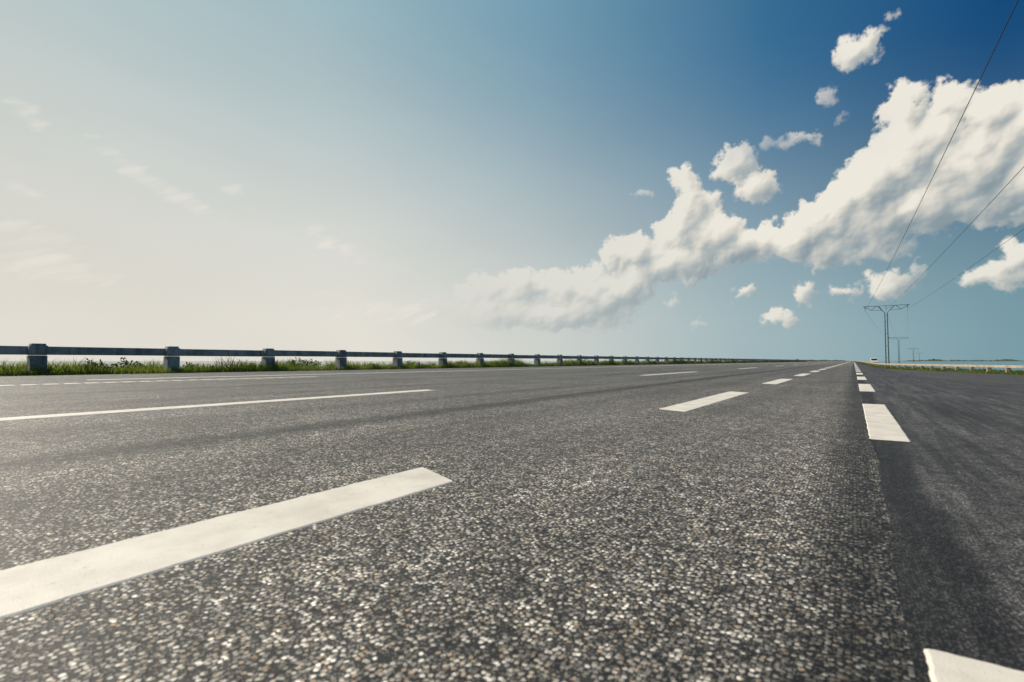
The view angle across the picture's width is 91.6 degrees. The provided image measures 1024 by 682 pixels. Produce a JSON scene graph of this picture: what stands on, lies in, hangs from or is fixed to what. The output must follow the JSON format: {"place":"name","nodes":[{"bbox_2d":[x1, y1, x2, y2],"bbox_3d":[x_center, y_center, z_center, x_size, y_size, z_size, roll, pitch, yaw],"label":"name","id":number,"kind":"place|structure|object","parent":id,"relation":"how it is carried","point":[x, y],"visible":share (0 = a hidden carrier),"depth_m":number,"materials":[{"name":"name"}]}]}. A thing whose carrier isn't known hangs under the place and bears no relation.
{"place":"outdoors","nodes":[
{"label":"outdoors","id":0,"kind":"place"},
{"bbox_2d":[0,354,806,375],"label":"verge grass","id":1,"kind":"structure","parent":0,"point":[19,368],"depth_m":20.57,"materials":[{"name":"green plant"}]},
{"bbox_2d":[0,361,918,681],"bbox_3d":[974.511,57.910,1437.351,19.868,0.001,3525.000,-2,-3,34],"label":"highway road","id":2,"kind":"structure","parent":0,"point":[608,523],"depth_m":1.29,"materials":[{"name":"grey asphalt"}]},
{"bbox_2d":[0,376,318,385],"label":"rumble marking","id":3,"kind":"object","parent":2,"relation":"on","point":[149,381],"visible":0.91,"depth_m":10.35,"materials":[{"name":"paint"}]},
{"bbox_2d":[0,368,745,420],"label":"lane marking","id":4,"kind":"object","parent":2,"relation":"on","point":[101,412],"visible":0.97,"depth_m":4.67,"materials":[{"name":"paint"}]},
{"bbox_2d":[0,362,847,618],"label":"lane marking","id":5,"kind":"object","parent":2,"relation":"on","point":[34,585],"visible":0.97,"depth_m":1.18,"materials":[{"name":"paint"}]},
{"bbox_2d":[96,361,829,379],"bbox_3d":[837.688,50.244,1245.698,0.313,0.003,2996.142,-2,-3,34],"label":"edge marking","id":6,"kind":"object","parent":2,"relation":"on","point":[343,373],"visible":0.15,"depth_m":15.65,"materials":[{"name":"paint"}]},
{"bbox_2d":[0,361,1023,371],"bbox_3d":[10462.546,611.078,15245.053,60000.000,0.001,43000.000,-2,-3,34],"label":"sea water","id":7,"kind":"structure","parent":0,"point":[893,362],"depth_m":447.01,"materials":[{"name":"teal liquid"}]},
{"bbox_2d":[865,304,909,362],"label":"power pylon","id":8,"kind":"object","parent":7,"relation":"in","point":[887,326],"visible":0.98,"depth_m":175.19,"materials":[{"name":"metal"}]},
{"bbox_2d":[867,0,1023,349],"bbox_3d":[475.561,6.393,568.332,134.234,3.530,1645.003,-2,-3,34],"label":"power line","id":9,"kind":"object","parent":8,"relation":"attached to","point":[944,153],"visible":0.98,"depth_m":43.66,"materials":[{"name":"black metal"}]},
{"bbox_2d":[889,337,907,362],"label":"power pylon","id":10,"kind":"object","parent":7,"relation":"in","point":[899,349],"visible":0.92,"depth_m":411.12,"materials":[{"name":"metal"}]},
{"bbox_2d":[907,359,1021,360],"bbox_3d":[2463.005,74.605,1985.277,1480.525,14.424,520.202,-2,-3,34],"label":"distant treeline","id":11,"kind":"object","parent":7,"relation":"on","point":[965,360],"visible":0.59,"depth_m":2387.58,"materials":[{"name":"green plant"}]},
{"bbox_2d":[0,0,1023,360],"label":"sky","id":12,"kind":"structure","parent":0,"point":[294,175],"materials":[{"name":"blue"}]},
{"bbox_2d":[461,12,1023,333],"bbox_3d":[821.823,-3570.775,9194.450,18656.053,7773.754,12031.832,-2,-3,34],"label":"cloud","id":13,"kind":"structure","parent":0,"point":[868,201],"depth_m":11291.07,"materials":[{"name":"white"}]},
{"bbox_2d":[854,361,1023,681],"bbox_3d":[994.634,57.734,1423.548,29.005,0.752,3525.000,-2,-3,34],"label":"layby pavement","id":14,"kind":"structure","parent":0,"point":[951,475],"depth_m":1.46,"materials":[{"name":"grey asphalt"}]},
{"bbox_2d":[870,358,877,362],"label":"delivery van","id":15,"kind":"object","parent":14,"relation":"on","point":[874,360],"visible":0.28,"depth_m":164.41,"materials":[{"name":"white metal"}]},
{"bbox_2d":[854,362,1023,681],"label":"edge marking","id":16,"kind":"object","parent":14,"relation":"on","point":[882,423],"visible":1,"depth_m":0.71,"materials":[{"name":"paint"}]},
{"bbox_2d":[888,371,1020,384],"bbox_3d":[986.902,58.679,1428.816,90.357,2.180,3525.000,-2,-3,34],"label":"ground","id":17,"kind":"structure","parent":0,"point":[975,381],"depth_m":18.51,"materials":[{"name":"green plant"}]},
{"bbox_2d":[82,358,101,368],"bbox_3d":[-14.435,0.881,17.145,0.716,0.601,0.578,-2,-3,34],"label":"weed plant","id":18,"kind":"object","parent":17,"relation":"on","point":[88,361],"visible":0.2,"depth_m":17.11,"materials":[{"name":"green plant"}]},
{"bbox_2d":[98,359,117,368],"bbox_3d":[-14.459,0.915,17.678,0.861,0.574,0.695,0,-2,-4],"label":"weed plant","id":19,"kind":"object","parent":17,"relation":"on","point":[113,365],"visible":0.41,"depth_m":17.71,"materials":[{"name":"green plant"}]},
{"bbox_2d":[114,357,136,368],"bbox_3d":[-14.025,0.890,18.045,0.908,0.653,0.614,-2,-3,34],"label":"weed plant","id":20,"kind":"object","parent":17,"relation":"on","point":[126,362],"visible":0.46,"depth_m":17.85,"materials":[{"name":"green plant"}]},
{"bbox_2d":[131,361,145,366],"bbox_3d":[-13.897,0.977,18.514,0.553,0.518,0.531,0,-2,-11],"label":"weed plant","id":21,"kind":"object","parent":17,"relation":"on","point":[138,362],"visible":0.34,"depth_m":18.51,"materials":[{"name":"green plant"}]},
{"bbox_2d":[294,357,312,365],"bbox_3d":[-10.049,1.135,23.970,0.717,0.738,0.800,-2,-3,34],"label":"weed plant","id":22,"kind":"object","parent":17,"relation":"on","point":[304,362],"visible":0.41,"depth_m":23.98,"materials":[{"name":"green plant"}]},
{"bbox_2d":[310,360,321,366],"bbox_3d":[-9.706,1.201,24.415,0.654,0.541,0.673,-2,-3,34],"label":"weed plant","id":23,"kind":"object","parent":17,"relation":"on","point":[318,362],"visible":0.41,"depth_m":24.39,"materials":[{"name":"green plant"}]},
{"bbox_2d":[0,343,834,373],"bbox_3d":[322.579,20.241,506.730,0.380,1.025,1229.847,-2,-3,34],"label":"concrete guardrail","id":24,"kind":"object","parent":17,"relation":"on","point":[37,353],"visible":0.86,"depth_m":21.27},
{"bbox_2d":[855,361,1023,371],"bbox_3d":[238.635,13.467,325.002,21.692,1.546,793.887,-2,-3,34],"label":"concrete guardrail","id":25,"kind":"object","parent":17,"relation":"on","point":[1008,368],"visible":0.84,"depth_m":55.84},
{"bbox_2d":[857,362,1023,374],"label":"verge grass","id":26,"kind":"structure","parent":17,"relation":"on","point":[1000,371],"depth_m":53.53,"materials":[{"name":"green plant"}]}
]}

